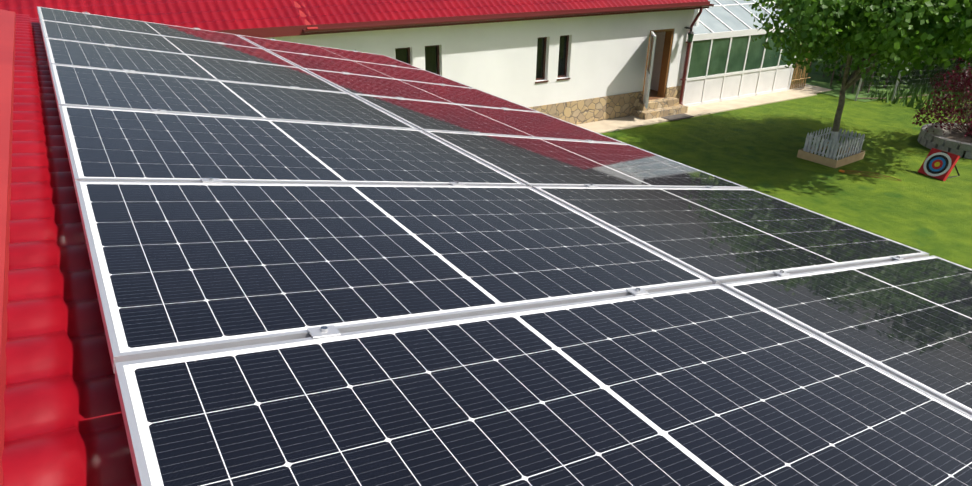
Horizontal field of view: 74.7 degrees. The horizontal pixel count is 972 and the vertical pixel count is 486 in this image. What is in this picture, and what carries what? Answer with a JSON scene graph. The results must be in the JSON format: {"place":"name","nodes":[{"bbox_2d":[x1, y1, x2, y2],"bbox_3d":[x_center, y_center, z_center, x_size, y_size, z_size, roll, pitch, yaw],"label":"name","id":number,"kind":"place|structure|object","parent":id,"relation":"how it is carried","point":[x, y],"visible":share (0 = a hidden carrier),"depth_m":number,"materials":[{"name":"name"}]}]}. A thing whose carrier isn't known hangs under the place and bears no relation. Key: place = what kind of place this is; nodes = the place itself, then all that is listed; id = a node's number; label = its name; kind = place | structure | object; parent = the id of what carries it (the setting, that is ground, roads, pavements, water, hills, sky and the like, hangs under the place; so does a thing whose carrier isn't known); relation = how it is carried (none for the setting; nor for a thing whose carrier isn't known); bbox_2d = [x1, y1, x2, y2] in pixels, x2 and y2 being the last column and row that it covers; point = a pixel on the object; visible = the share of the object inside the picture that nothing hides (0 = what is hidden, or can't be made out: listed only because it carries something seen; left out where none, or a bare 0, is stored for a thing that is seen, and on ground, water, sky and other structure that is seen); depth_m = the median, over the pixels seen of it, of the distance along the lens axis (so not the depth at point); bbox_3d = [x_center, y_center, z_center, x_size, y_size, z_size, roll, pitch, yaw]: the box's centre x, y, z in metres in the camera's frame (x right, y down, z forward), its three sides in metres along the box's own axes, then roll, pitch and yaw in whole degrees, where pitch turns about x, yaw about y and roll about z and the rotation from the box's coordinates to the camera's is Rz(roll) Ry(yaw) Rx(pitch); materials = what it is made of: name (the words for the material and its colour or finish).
{"place":"outdoors","nodes":[
{"label":"outdoors","id":0,"kind":"place"},
{"bbox_2d":[2,14,136,485],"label":"roof tiles","id":1,"kind":"object","parent":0,"point":[64,424],"visible":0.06,"depth_m":1.45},
{"bbox_2d":[0,9,15,485],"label":"roof ridge cap","id":2,"kind":"object","parent":1,"relation":"on","point":[7,37],"visible":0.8,"depth_m":2.21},
{"bbox_2d":[601,86,971,268],"bbox_3d":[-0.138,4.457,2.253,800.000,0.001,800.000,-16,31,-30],"label":"lawn","id":3,"kind":"structure","parent":0,"point":[757,148],"depth_m":15.32,"materials":[{"name":"green plant"}]},
{"bbox_2d":[216,1,713,124],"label":"house walls","id":4,"kind":"structure","parent":3,"relation":"on","point":[579,66],"depth_m":16.89,"materials":[{"name":"white paint"}]},
{"bbox_2d":[0,0,707,30],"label":"roof","id":5,"kind":"structure","parent":4,"relation":"on","point":[211,15],"depth_m":13.20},
{"bbox_2d":[294,1,317,29],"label":"house hip cap","id":6,"kind":"object","parent":5,"relation":"on","point":[297,5],"visible":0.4,"depth_m":13.31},
{"bbox_2d":[577,83,831,133],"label":"concrete path","id":7,"kind":"structure","parent":3,"relation":"on","point":[628,122],"depth_m":20.02,"materials":[{"name":"beige concrete"}]},
{"bbox_2d":[790,44,810,88],"bbox_3d":[11.084,-6.275,22.271,1.100,1.711,0.081,-14,30,-28],"label":"lattice screen","id":8,"kind":"object","parent":7,"relation":"on","point":[796,72],"visible":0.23,"depth_m":22.46,"materials":[{"name":"brown wood"}]},
{"bbox_2d":[682,0,795,106],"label":"conservatory","id":9,"kind":"object","parent":3,"relation":"on","point":[729,58],"visible":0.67,"depth_m":20.40,"materials":[{"name":"white glass"}]},
{"bbox_2d":[797,127,864,167],"bbox_3d":[8.516,-2.386,15.619,1.305,0.630,1.011,-16,31,-30],"label":"planter tree","id":10,"kind":"object","parent":3,"relation":"on","point":[845,148],"visible":0.98,"depth_m":15.42,"materials":[{"name":"white wood"}]},
{"bbox_2d":[744,0,971,158],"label":"walnut tree","id":11,"kind":"object","parent":3,"relation":"on","point":[897,32],"visible":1,"depth_m":12.81,"materials":[{"name":"green plant"}]},
{"bbox_2d":[839,169,899,180],"bbox_3d":[8.815,-1.578,14.636,1.258,0.040,0.262,14,29,24],"label":"bow and arrows","id":12,"kind":"object","parent":3,"relation":"on","point":[842,171],"visible":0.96,"depth_m":14.65,"materials":[{"name":"brown"}]},
{"bbox_2d":[808,44,971,92],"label":"hedge shrubs","id":13,"kind":"object","parent":3,"relation":"on","point":[869,79],"visible":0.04,"depth_m":22.87,"materials":[{"name":"green plant"}]},
{"bbox_2d":[854,48,970,100],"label":"wire fence","id":14,"kind":"object","parent":3,"relation":"on","point":[893,95],"visible":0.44,"depth_m":21.12,"materials":[{"name":"grey"}]},
{"bbox_2d":[878,42,965,71],"bbox_3d":[17.150,-9.913,24.469,7.453,6.858,7.041,-5,27,-11],"label":"tree","id":15,"kind":"object","parent":3,"relation":"on","point":[959,61],"depth_m":24.00,"materials":[{"name":"green plant"}]},
{"bbox_2d":[918,148,959,180],"bbox_3d":[10.503,-1.841,14.647,0.808,0.596,0.644,-16,31,-30],"label":"archery target board","id":16,"kind":"object","parent":3,"relation":"on","point":[954,160],"visible":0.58,"depth_m":14.43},
{"bbox_2d":[923,152,950,175],"bbox_3d":[10.296,-1.795,14.529,0.001,0.564,0.564,14,17,-31],"label":"target face","id":17,"kind":"object","parent":16,"relation":"attached to","point":[937,164],"visible":1,"depth_m":14.52},
{"bbox_2d":[911,57,971,158],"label":"bush","id":18,"kind":"object","parent":3,"relation":"on","point":[953,138],"visible":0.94,"depth_m":16.37,"materials":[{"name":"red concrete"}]},
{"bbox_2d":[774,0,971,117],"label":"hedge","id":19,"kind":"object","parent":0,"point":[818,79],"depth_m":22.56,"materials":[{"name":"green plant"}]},
{"bbox_3d":[-2.118,1.494,3.444,8.347,4.208,9.404,-16,31,-30],"label":"building fascia","id":20,"kind":"object","parent":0,"visible":0},
{"bbox_3d":[-3.861,0.469,1.646,4.109,0.876,9.380,-16,31,-30],"label":"roof","id":21,"kind":"object","parent":20,"relation":"on","visible":0},
{"bbox_2d":[83,12,904,337],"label":"clamps","id":22,"kind":"object","parent":21,"relation":"on","point":[323,332],"visible":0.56,"depth_m":2.14,"materials":[{"name":"silver metal"}]},
{"bbox_2d":[37,6,262,48],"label":"solar panel","id":23,"kind":"object","parent":22,"relation":"attached to","point":[70,17],"visible":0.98,"depth_m":5.91,"materials":[{"name":"black glass"}]},
{"bbox_2d":[40,20,299,67],"bbox_3d":[-2.558,-1.606,5.198,1.755,0.035,1.038,-3,24,-35],"label":"solar panel","id":24,"kind":"object","parent":22,"relation":"attached to","point":[81,33],"visible":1,"depth_m":5.11,"materials":[{"name":"black glass"}]},
{"bbox_2d":[44,38,347,92],"bbox_3d":[-1.978,-1.208,4.408,1.755,0.035,1.038,-3,24,-35],"label":"solar panel","id":25,"kind":"object","parent":22,"relation":"attached to","point":[81,54],"visible":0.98,"depth_m":4.30,"materials":[{"name":"black glass"}]},
{"bbox_2d":[49,64,418,129],"bbox_3d":[-1.398,-0.809,3.618,1.755,0.035,1.038,-3,24,-35],"label":"solar panel","id":26,"kind":"object","parent":22,"relation":"attached to","point":[94,87],"visible":0.98,"depth_m":3.48,"materials":[{"name":"black glass"}]},
{"bbox_2d":[59,105,525,187],"bbox_3d":[-0.818,-0.411,2.828,1.755,0.035,1.038,-3,24,-35],"label":"solar panel","id":27,"kind":"object","parent":22,"relation":"attached to","point":[104,144],"visible":0.98,"depth_m":2.65,"materials":[{"name":"black glass"}]},
{"bbox_2d":[238,35,423,69],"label":"solar panel","id":28,"kind":"object","parent":22,"relation":"attached to","point":[283,46],"visible":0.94,"depth_m":6.94,"materials":[{"name":"black glass"}]},
{"bbox_2d":[266,49,472,87],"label":"solar panel","id":29,"kind":"object","parent":22,"relation":"attached to","point":[302,61],"visible":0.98,"depth_m":6.14,"materials":[{"name":"black glass"}]},
{"bbox_2d":[75,181,711,373],"bbox_3d":[-0.238,-0.013,2.038,1.755,0.035,1.038,-3,24,-35],"label":"solar panel","id":30,"kind":"object","parent":22,"relation":"attached to","point":[183,267],"visible":1,"depth_m":1.78,"materials":[{"name":"black glass"}]},
{"bbox_2d":[303,68,538,111],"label":"solar panel","id":31,"kind":"object","parent":22,"relation":"attached to","point":[376,86],"visible":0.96,"depth_m":5.34,"materials":[{"name":"black glass"}]},
{"bbox_2d":[352,94,626,143],"bbox_3d":[0.049,-0.885,4.643,1.755,0.035,1.038,-3,24,-35],"label":"solar panel","id":32,"kind":"object","parent":22,"relation":"attached to","point":[434,116],"visible":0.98,"depth_m":4.53,"materials":[{"name":"black glass"}]},
{"bbox_2d":[115,284,971,485],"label":"solar panel","id":33,"kind":"object","parent":22,"relation":"attached to","point":[713,385],"visible":1,"depth_m":1.26,"materials":[{"name":"black glass"}]},
{"bbox_2d":[423,130,747,188],"bbox_3d":[0.629,-0.486,3.853,1.755,0.035,1.038,-3,24,-35],"label":"solar panel","id":34,"kind":"object","parent":22,"relation":"attached to","point":[529,161],"visible":0.96,"depth_m":3.72,"materials":[{"name":"black glass"}]},
{"bbox_2d":[532,186,928,284],"bbox_3d":[1.210,-0.088,3.063,1.755,0.035,1.038,-3,24,-35],"label":"solar panel","id":35,"kind":"object","parent":22,"relation":"attached to","point":[719,236],"visible":1,"depth_m":2.89,"materials":[{"name":"black glass"}]},
{"bbox_2d":[721,255,971,414],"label":"solar panel","id":36,"kind":"object","parent":22,"relation":"attached to","point":[909,320],"visible":0.96,"depth_m":2.14,"materials":[{"name":"black glass"}]}
]}

